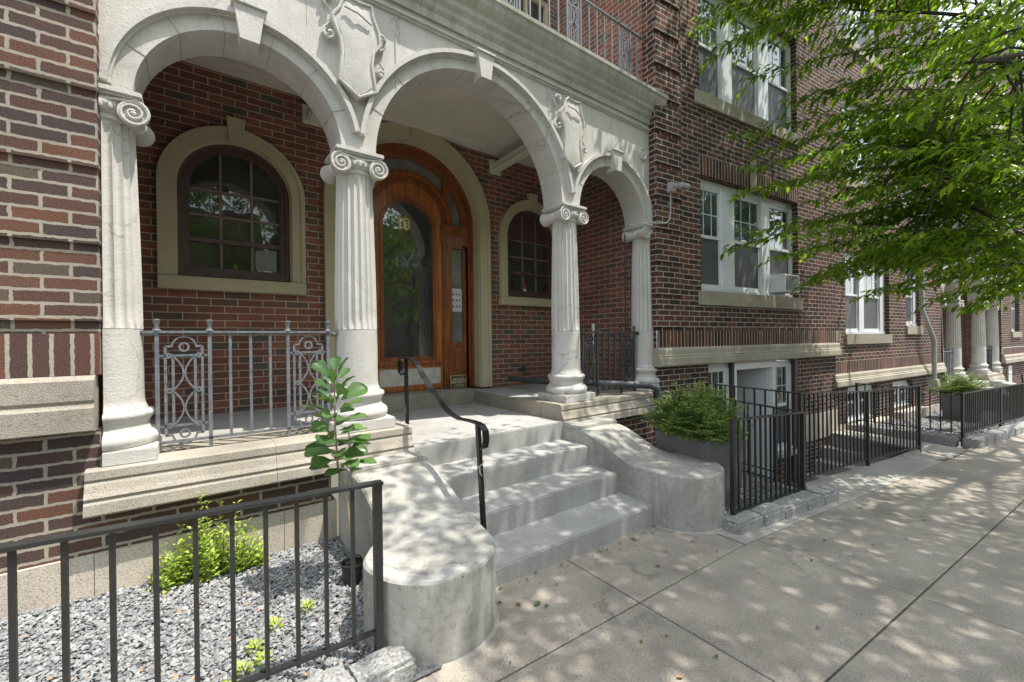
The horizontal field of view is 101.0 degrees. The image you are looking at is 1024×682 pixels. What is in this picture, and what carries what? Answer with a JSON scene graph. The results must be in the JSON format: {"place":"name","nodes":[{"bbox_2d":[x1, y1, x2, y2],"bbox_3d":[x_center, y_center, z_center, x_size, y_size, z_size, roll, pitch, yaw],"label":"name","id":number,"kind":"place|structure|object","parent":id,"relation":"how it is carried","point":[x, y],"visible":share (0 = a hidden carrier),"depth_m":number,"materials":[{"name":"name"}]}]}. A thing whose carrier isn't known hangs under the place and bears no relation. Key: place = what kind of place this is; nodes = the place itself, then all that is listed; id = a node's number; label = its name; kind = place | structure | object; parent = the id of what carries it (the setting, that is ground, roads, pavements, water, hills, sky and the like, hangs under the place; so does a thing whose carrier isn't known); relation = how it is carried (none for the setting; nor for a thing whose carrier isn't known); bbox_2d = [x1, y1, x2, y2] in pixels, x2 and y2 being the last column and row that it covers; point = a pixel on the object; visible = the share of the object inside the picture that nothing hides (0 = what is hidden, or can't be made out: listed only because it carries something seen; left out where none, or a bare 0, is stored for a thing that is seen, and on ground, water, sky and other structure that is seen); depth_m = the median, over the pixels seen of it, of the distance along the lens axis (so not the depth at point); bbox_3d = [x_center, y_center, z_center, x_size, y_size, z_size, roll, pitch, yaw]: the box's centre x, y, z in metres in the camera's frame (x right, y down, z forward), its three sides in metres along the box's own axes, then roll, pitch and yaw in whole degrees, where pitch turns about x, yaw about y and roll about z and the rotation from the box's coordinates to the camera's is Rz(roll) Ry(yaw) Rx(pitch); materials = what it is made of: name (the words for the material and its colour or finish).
{"place":"outdoors","nodes":[
{"label":"outdoors","id":0,"kind":"place"},
{"bbox_2d":[0,411,1010,681],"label":"gravel ground","id":1,"kind":"structure","parent":0,"point":[420,671],"depth_m":1.93,"materials":[{"name":"grey gravel"}]},
{"bbox_2d":[0,537,373,681],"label":"gravel","id":2,"kind":"structure","parent":1,"relation":"on","point":[47,666],"depth_m":1.93,"materials":[{"name":"grey gravel"}]},
{"bbox_2d":[147,490,270,594],"bbox_3d":[-1.688,1.086,2.378,0.576,0.517,0.250,-1,0,-37],"label":"weed plant","id":3,"kind":"object","parent":2,"relation":"on","point":[209,557],"visible":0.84,"depth_m":2.36,"materials":[{"name":"green plant"}]},
{"bbox_2d":[236,659,253,676],"bbox_3d":[-1.065,1.299,1.670,0.078,0.054,0.077,-1,0,23],"label":"weed sprout","id":4,"kind":"object","parent":2,"relation":"on","point":[239,663],"visible":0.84,"depth_m":1.68,"materials":[{"name":"green plant"}]},
{"bbox_2d":[244,638,263,655],"bbox_3d":[-1.096,1.301,1.796,0.078,0.054,0.077,-1,0,23],"label":"weed sprout","id":5,"kind":"object","parent":2,"relation":"on","point":[252,645],"visible":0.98,"depth_m":1.80,"materials":[{"name":"green plant"}]},
{"bbox_2d":[253,649,272,667],"bbox_3d":[-1.021,1.301,1.728,0.078,0.054,0.077,-1,0,23],"label":"weed sprout","id":6,"kind":"object","parent":2,"relation":"on","point":[260,657],"visible":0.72,"depth_m":1.73,"materials":[{"name":"green plant"}]},
{"bbox_2d":[269,616,283,630],"bbox_3d":[-1.096,1.304,1.946,0.078,0.054,0.077,-1,0,23],"label":"weed sprout","id":7,"kind":"object","parent":2,"relation":"on","point":[272,622],"visible":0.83,"depth_m":1.96,"materials":[{"name":"green plant"}]},
{"bbox_2d":[300,599,315,612],"bbox_3d":[-1.012,1.308,2.083,0.078,0.054,0.077,-1,0,23],"label":"weed sprout","id":8,"kind":"object","parent":2,"relation":"on","point":[307,602],"visible":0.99,"depth_m":2.09,"materials":[{"name":"green plant"}]},
{"bbox_2d":[300,357,375,586],"bbox_3d":[-0.945,0.722,2.312,0.378,1.274,0.345,-1,0,-37],"label":"potted fig","id":9,"kind":"object","parent":2,"relation":"on","point":[318,446],"visible":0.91,"depth_m":2.31,"materials":[{"name":"green plant"}]},
{"bbox_2d":[0,479,383,681],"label":"metal fence","id":10,"kind":"object","parent":1,"relation":"on","point":[111,531],"visible":0.97,"depth_m":1.44,"materials":[{"name":"black metal"}]},
{"bbox_2d":[0,0,946,619],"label":"apartment building","id":11,"kind":"structure","parent":1,"relation":"on","point":[380,178],"depth_m":4.06,"materials":[{"name":"brick"}]},
{"bbox_2d":[177,144,289,281],"bbox_3d":[-2.606,-1.206,3.989,0.880,1.250,0.090,-1,0,-37],"label":"window","id":12,"kind":"structure","parent":11,"relation":"in","point":[232,204],"depth_m":3.97,"materials":[{"name":"black glass"}]},
{"bbox_2d":[140,319,335,453],"bbox_3d":[-1.697,0.259,2.724,1.070,0.786,0.042,-1,0,-37],"label":"iron balustrade","id":13,"kind":"object","parent":11,"relation":"on","point":[156,331],"visible":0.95,"depth_m":2.60,"materials":[{"name":"grey metal"}]},
{"bbox_2d":[255,251,276,271],"bbox_3d":[-2.417,-0.789,4.145,0.180,0.210,0.001,-1,0,-37],"label":"paper sheet","id":14,"kind":"object","parent":11,"relation":"attached to","point":[266,261],"visible":1,"depth_m":4.15,"materials":[{"name":"white paper"}]},
{"bbox_2d":[375,183,442,392],"bbox_3d":[-1.249,-0.661,5.166,0.860,2.540,0.070,-1,0,-37],"label":"door","id":15,"kind":"structure","parent":11,"relation":"in","point":[408,237],"depth_m":5.16,"materials":[{"name":"brown wood"}]},
{"bbox_2d":[452,288,461,311],"bbox_3d":[-0.730,-0.539,5.560,0.150,0.300,0.014,-1,0,-37],"label":"intercom panel","id":16,"kind":"object","parent":11,"relation":"attached to","point":[456,300],"visible":0.98,"depth_m":5.56,"materials":[{"name":"white paint"}]},
{"bbox_2d":[451,375,465,387],"bbox_3d":[-0.685,0.516,5.395,0.220,0.160,0.017,-1,0,-37],"label":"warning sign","id":17,"kind":"object","parent":11,"relation":"on","point":[458,381],"visible":1,"depth_m":5.39,"materials":[{"name":"beige metal"}]},
{"bbox_2d":[508,0,547,25],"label":"window","id":18,"kind":"structure","parent":11,"relation":"in","point":[524,3],"depth_m":6.26,"materials":[{"name":"beige wood"}]},
{"bbox_2d":[507,211,551,298],"bbox_3d":[0.248,-1.247,6.117,0.880,1.250,0.090,-1,0,-37],"label":"window","id":19,"kind":"structure","parent":11,"relation":"in","point":[529,242],"depth_m":6.13,"materials":[{"name":"black glass"}]},
{"bbox_2d":[503,0,645,77],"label":"iron balustrade","id":20,"kind":"object","parent":11,"relation":"on","point":[570,11],"visible":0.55,"depth_m":4.65,"materials":[{"name":"grey metal"}]},
{"bbox_2d":[508,376,662,434],"bbox_3d":[0.778,0.977,5.043,1.932,1.075,0.458,-1,0,22],"label":"downpipe","id":21,"kind":"object","parent":11,"relation":"attached to","point":[634,384],"visible":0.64,"depth_m":4.80,"materials":[{"name":"grey metal"}]},
{"bbox_2d":[592,324,594,386],"bbox_3d":[1.046,0.196,5.320,0.078,0.830,0.040,-1,0,-6],"label":"vent pipe","id":22,"kind":"object","parent":11,"relation":"on","point":[593,327],"visible":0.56,"depth_m":5.30,"materials":[{"name":"white plastic"}]},
{"bbox_2d":[580,325,638,395],"bbox_3d":[1.128,0.218,4.832,1.020,0.786,0.042,-1,0,-37],"label":"iron balustrade","id":23,"kind":"object","parent":11,"relation":"on","point":[594,349],"visible":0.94,"depth_m":4.76,"materials":[{"name":"black metal"}]},
{"bbox_2d":[708,363,728,410],"bbox_3d":[2.796,0.770,5.795,0.510,0.935,0.110,-1,0,-30],"label":"window","id":24,"kind":"structure","parent":11,"relation":"in","point":[718,373],"depth_m":5.83,"materials":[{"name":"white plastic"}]},
{"bbox_2d":[698,0,790,130],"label":"window","id":25,"kind":"structure","parent":11,"relation":"in","point":[719,79],"depth_m":6.22,"materials":[{"name":"white plastic"}]},
{"bbox_2d":[700,179,793,297],"bbox_3d":[3.477,-1.437,6.250,2.440,1.526,0.110,-1,0,-30],"label":"window","id":26,"kind":"structure","parent":11,"relation":"in","point":[722,221],"depth_m":6.15,"materials":[{"name":"white plastic"}]},
{"bbox_2d":[776,360,792,451],"bbox_3d":[4.225,1.013,6.644,0.530,1.410,0.110,-1,0,-30],"label":"window","id":27,"kind":"structure","parent":11,"relation":"in","point":[783,367],"depth_m":6.69,"materials":[{"name":"white plastic"}]},
{"bbox_2d":[770,274,799,293],"bbox_3d":[4.285,-0.883,6.591,0.615,0.300,0.275,-1,0,-30],"label":"air conditioner","id":28,"kind":"object","parent":11,"relation":"attached to","point":[781,283],"visible":0.91,"depth_m":6.42,"materials":[{"name":"white plastic"}]},
{"bbox_2d":[835,0,873,55],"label":"window","id":29,"kind":"structure","parent":11,"relation":"in","point":[860,41],"depth_m":8.20,"materials":[{"name":"white glass"}]},
{"bbox_2d":[842,100,876,183],"bbox_3d":[6.668,-3.757,8.167,1.700,1.516,0.110,-1,0,-30],"label":"window","id":30,"kind":"structure","parent":11,"relation":"in","point":[843,101],"depth_m":8.12,"materials":[{"name":"white plastic"}]},
{"bbox_2d":[848,385,872,422],"bbox_3d":[6.625,1.187,8.122,1.260,0.675,0.110,-1,0,-30],"label":"window","id":31,"kind":"structure","parent":11,"relation":"in","point":[868,387],"depth_m":8.09,"materials":[{"name":"white plastic"}]},
{"bbox_2d":[845,252,884,333],"bbox_3d":[6.841,-0.899,8.257,1.920,1.536,0.110,-1,0,-30],"label":"window","id":32,"kind":"structure","parent":11,"relation":"in","point":[861,318],"depth_m":8.26,"materials":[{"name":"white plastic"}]},
{"bbox_2d":[893,380,908,407],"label":"window","id":33,"kind":"structure","parent":11,"relation":"in","point":[902,383],"depth_m":9.17,"materials":[{"name":"white plastic"}]},
{"bbox_2d":[906,269,916,325],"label":"window","id":34,"kind":"structure","parent":11,"relation":"in","point":[910,300],"depth_m":9.51,"materials":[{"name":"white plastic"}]},
{"bbox_2d":[906,23,916,83],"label":"window","id":35,"kind":"structure","parent":11,"relation":"in","point":[910,36],"depth_m":9.56,"materials":[{"name":"white plastic"}]},
{"bbox_2d":[916,14,939,393],"bbox_3d":[9.281,-3.752,9.417,0.568,9.900,0.167,-1,0,-23],"label":"downpipe","id":36,"kind":"object","parent":11,"relation":"attached to","point":[932,336],"visible":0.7,"depth_m":9.41,"materials":[{"name":"grey metal"}]},
{"bbox_2d":[711,396,805,515],"bbox_3d":[2.300,1.087,3.983,1.748,0.986,0.861,-1,1,-76],"label":"metal fence","id":37,"kind":"object","parent":1,"relation":"on","point":[801,467],"visible":0.71,"depth_m":3.58,"materials":[{"name":"black metal"}]},
{"bbox_2d":[725,471,809,514],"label":"gravel","id":38,"kind":"structure","parent":1,"relation":"on","point":[747,490],"depth_m":4.07,"materials":[{"name":"grey gravel"}]},
{"bbox_2d":[655,429,742,507],"bbox_3d":[1.673,1.134,3.795,0.460,0.628,0.560,-1,0,-30],"label":"planter box","id":39,"kind":"object","parent":38,"relation":"on","point":[706,451],"visible":0.37,"depth_m":3.58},
{"bbox_2d":[639,380,753,442],"bbox_3d":[1.635,0.590,3.851,0.955,0.501,0.938,-1,0,-37],"label":"yew shrub","id":40,"kind":"object","parent":39,"relation":"in","point":[700,413],"visible":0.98,"depth_m":3.68,"materials":[{"name":"green plant"}]},
{"bbox_2d":[702,431,747,447],"bbox_3d":[1.810,0.812,3.563,0.513,0.112,0.148,-1,0,-31],"label":"begonia","id":41,"kind":"object","parent":39,"relation":"in","point":[720,437],"visible":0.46,"depth_m":3.48,"materials":[{"name":"green plant"}]},
{"bbox_2d":[705,383,921,478],"bbox_3d":[4.025,1.094,5.465,3.312,1.221,1.061,-1,0,-30],"label":"metal fence","id":42,"kind":"object","parent":1,"relation":"on","point":[867,418],"visible":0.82,"depth_m":4.94,"materials":[{"name":"black metal"}]},
{"bbox_2d":[855,424,885,435],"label":"granite block","id":43,"kind":"structure","parent":1,"relation":"on","point":[872,429],"depth_m":7.25,"materials":[{"name":"grey stone"}]},
{"bbox_2d":[806,435,940,482],"bbox_3d":[4.442,2.018,5.962,4.470,1.100,1.420,-1,0,-30],"label":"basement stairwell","id":44,"kind":"object","parent":1,"relation":"on","point":[902,454],"visible":0.09,"depth_m":6.72,"materials":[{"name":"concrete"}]},
{"bbox_2d":[885,428,915,440],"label":"granite block","id":45,"kind":"structure","parent":1,"relation":"on","point":[901,433],"depth_m":6.96,"materials":[{"name":"grey stone"}]},
{"bbox_2d":[846,37,1023,384],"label":"apartment building","id":46,"kind":"structure","parent":1,"relation":"on","point":[974,336],"depth_m":12.65,"materials":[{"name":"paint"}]},
{"bbox_2d":[942,348,953,378],"bbox_3d":[10.937,0.581,10.614,1.070,0.786,0.042,-1,0,-30],"label":"iron balustrade","id":47,"kind":"object","parent":46,"relation":"on","point":[950,363],"visible":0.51,"depth_m":10.75,"materials":[{"name":"grey metal"}]},
{"bbox_2d":[941,215,993,243],"bbox_3d":[12.295,-3.018,11.379,5.148,0.786,0.042,-1,0,-30],"label":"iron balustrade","id":48,"kind":"object","parent":46,"relation":"on","point":[955,225],"visible":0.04,"depth_m":10.97,"materials":[{"name":"grey metal"}]},
{"bbox_2d":[986,346,992,370],"bbox_3d":[13.977,0.539,12.399,1.020,0.786,0.042,-1,0,-30],"label":"iron balustrade","id":49,"kind":"object","parent":46,"relation":"on","point":[989,356],"visible":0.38,"depth_m":12.48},
{"bbox_2d":[855,383,1023,446],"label":"metal fence","id":50,"kind":"object","parent":1,"relation":"on","point":[1006,406],"visible":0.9,"depth_m":7.14,"materials":[{"name":"black metal"}]},
{"bbox_2d":[921,432,958,446],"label":"granite block","id":51,"kind":"structure","parent":1,"relation":"on","point":[946,440],"depth_m":6.54,"materials":[{"name":"grey stone"}]},
{"bbox_2d":[873,410,1023,440],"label":"gravel","id":52,"kind":"structure","parent":1,"relation":"on","point":[935,415],"depth_m":7.77,"materials":[{"name":"grey gravel"}]},
{"bbox_2d":[941,394,983,421],"bbox_3d":[9.154,1.352,8.568,0.550,0.560,0.500,-1,0,-30],"label":"planter box","id":53,"kind":"object","parent":52,"relation":"on","point":[945,401],"visible":0.32,"depth_m":8.50,"materials":[{"name":"grey metal"}]},
{"bbox_2d":[922,370,998,396],"bbox_3d":[9.191,0.836,8.539,1.110,0.576,1.147,-1,0,22],"label":"yew shrub","id":54,"kind":"object","parent":53,"relation":"in","point":[962,384],"visible":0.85,"depth_m":8.46,"materials":[{"name":"green plant"}]},
{"bbox_2d":[962,435,986,448],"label":"granite block","id":55,"kind":"structure","parent":1,"relation":"on","point":[973,441],"depth_m":6.28,"materials":[{"name":"grey stone"}]},
{"bbox_2d":[974,380,1016,410],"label":"entrance steps","id":56,"kind":"structure","parent":1,"relation":"on","point":[1001,382],"depth_m":11.55,"materials":[{"name":"concrete"}]},
{"bbox_2d":[962,358,1023,382],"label":"handrail","id":57,"kind":"object","parent":56,"relation":"on","point":[1022,378],"visible":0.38,"depth_m":10.57,"materials":[{"name":"black metal"}]},
{"bbox_2d":[990,429,1008,439],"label":"granite block","id":58,"kind":"structure","parent":1,"relation":"on","point":[1005,434],"depth_m":6.96,"materials":[{"name":"grey stone"}]},
{"bbox_2d":[997,427,1014,437],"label":"granite block","id":59,"kind":"structure","parent":1,"relation":"on","point":[1011,431],"depth_m":7.17,"materials":[{"name":"grey stone"}]},
{"bbox_2d":[331,442,961,535],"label":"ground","id":60,"kind":"structure","parent":0,"point":[334,480],"depth_m":17.02,"materials":[{"name":"grey concrete"}]},
{"bbox_2d":[413,433,1023,681],"bbox_3d":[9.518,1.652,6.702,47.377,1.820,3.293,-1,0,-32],"label":"sidewalk","id":61,"kind":"structure","parent":0,"point":[760,610],"depth_m":2.28,"materials":[{"name":"concrete"}]},
{"bbox_2d":[302,665,350,681],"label":"granite block","id":62,"kind":"structure","parent":61,"relation":"on","point":[339,673],"depth_m":1.59,"materials":[{"name":"grey stone"}]},
{"bbox_2d":[346,645,416,681],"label":"granite block","id":63,"kind":"structure","parent":61,"relation":"on","point":[392,663],"depth_m":1.66,"materials":[{"name":"grey stone"}]},
{"bbox_2d":[338,403,724,667],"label":"entrance steps","id":64,"kind":"structure","parent":61,"relation":"on","point":[556,491],"depth_m":2.91,"materials":[{"name":"concrete"}]},
{"bbox_2d":[397,357,489,529],"bbox_3d":[-0.534,0.708,2.972,0.046,1.161,1.299,-1,0,-37],"label":"handrail","id":65,"kind":"object","parent":64,"relation":"on","point":[480,443],"visible":0.94,"depth_m":2.60,"materials":[{"name":"black metal"}]},
{"bbox_2d":[684,0,1023,318],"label":"street tree","id":66,"kind":"object","parent":61,"relation":"on","point":[952,143],"visible":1,"depth_m":5.10,"materials":[{"name":"green plant"}]},
{"bbox_2d":[976,433,994,445],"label":"granite block","id":67,"kind":"structure","parent":61,"relation":"on","point":[990,439],"depth_m":6.54,"materials":[{"name":"grey stone"}]},
{"bbox_2d":[983,431,1001,442],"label":"granite block","id":68,"kind":"structure","parent":61,"relation":"on","point":[998,437],"depth_m":6.75,"materials":[{"name":"grey stone"}]},
{"bbox_2d":[1004,425,1020,435],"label":"granite block","id":69,"kind":"structure","parent":61,"relation":"on","point":[1017,430],"depth_m":7.38,"materials":[{"name":"grey stone"}]},
{"bbox_2d":[1011,423,1023,433],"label":"granite block","id":70,"kind":"structure","parent":61,"relation":"on","point":[1021,426],"depth_m":7.59,"materials":[{"name":"grey stone"}]},
{"bbox_2d":[717,430,970,544],"bbox_3d":[3.945,1.520,5.111,6.270,0.268,1.634,-1,0,-37],"label":"walkway strip","id":71,"kind":"object","parent":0,"point":[852,484],"visible":0.46,"depth_m":4.59,"materials":[{"name":"concrete"}]},
{"bbox_2d":[722,510,762,534],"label":"granite block","id":72,"kind":"structure","parent":71,"relation":"on","point":[743,522],"depth_m":3.18,"materials":[{"name":"grey stone"}]},
{"bbox_2d":[747,502,784,525],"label":"granite block","id":73,"kind":"structure","parent":71,"relation":"on","point":[770,513],"depth_m":3.35,"materials":[{"name":"grey stone"}]},
{"bbox_2d":[769,496,806,518],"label":"granite block","id":74,"kind":"structure","parent":71,"relation":"on","point":[792,506],"depth_m":3.54,"materials":[{"name":"grey stone"}]},
{"bbox_2d":[789,490,824,510],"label":"granite block","id":75,"kind":"structure","parent":71,"relation":"on","point":[812,500],"depth_m":3.69,"materials":[{"name":"grey stone"}]},
{"bbox_2d":[806,485,838,504],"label":"granite block","id":76,"kind":"structure","parent":71,"relation":"on","point":[830,495],"depth_m":3.84,"materials":[{"name":"grey stone"}]},
{"bbox_2d":[939,0,1023,347],"label":"sky","id":77,"kind":"structure","parent":0,"point":[972,5],"materials":[{"name":"white"}]}
]}

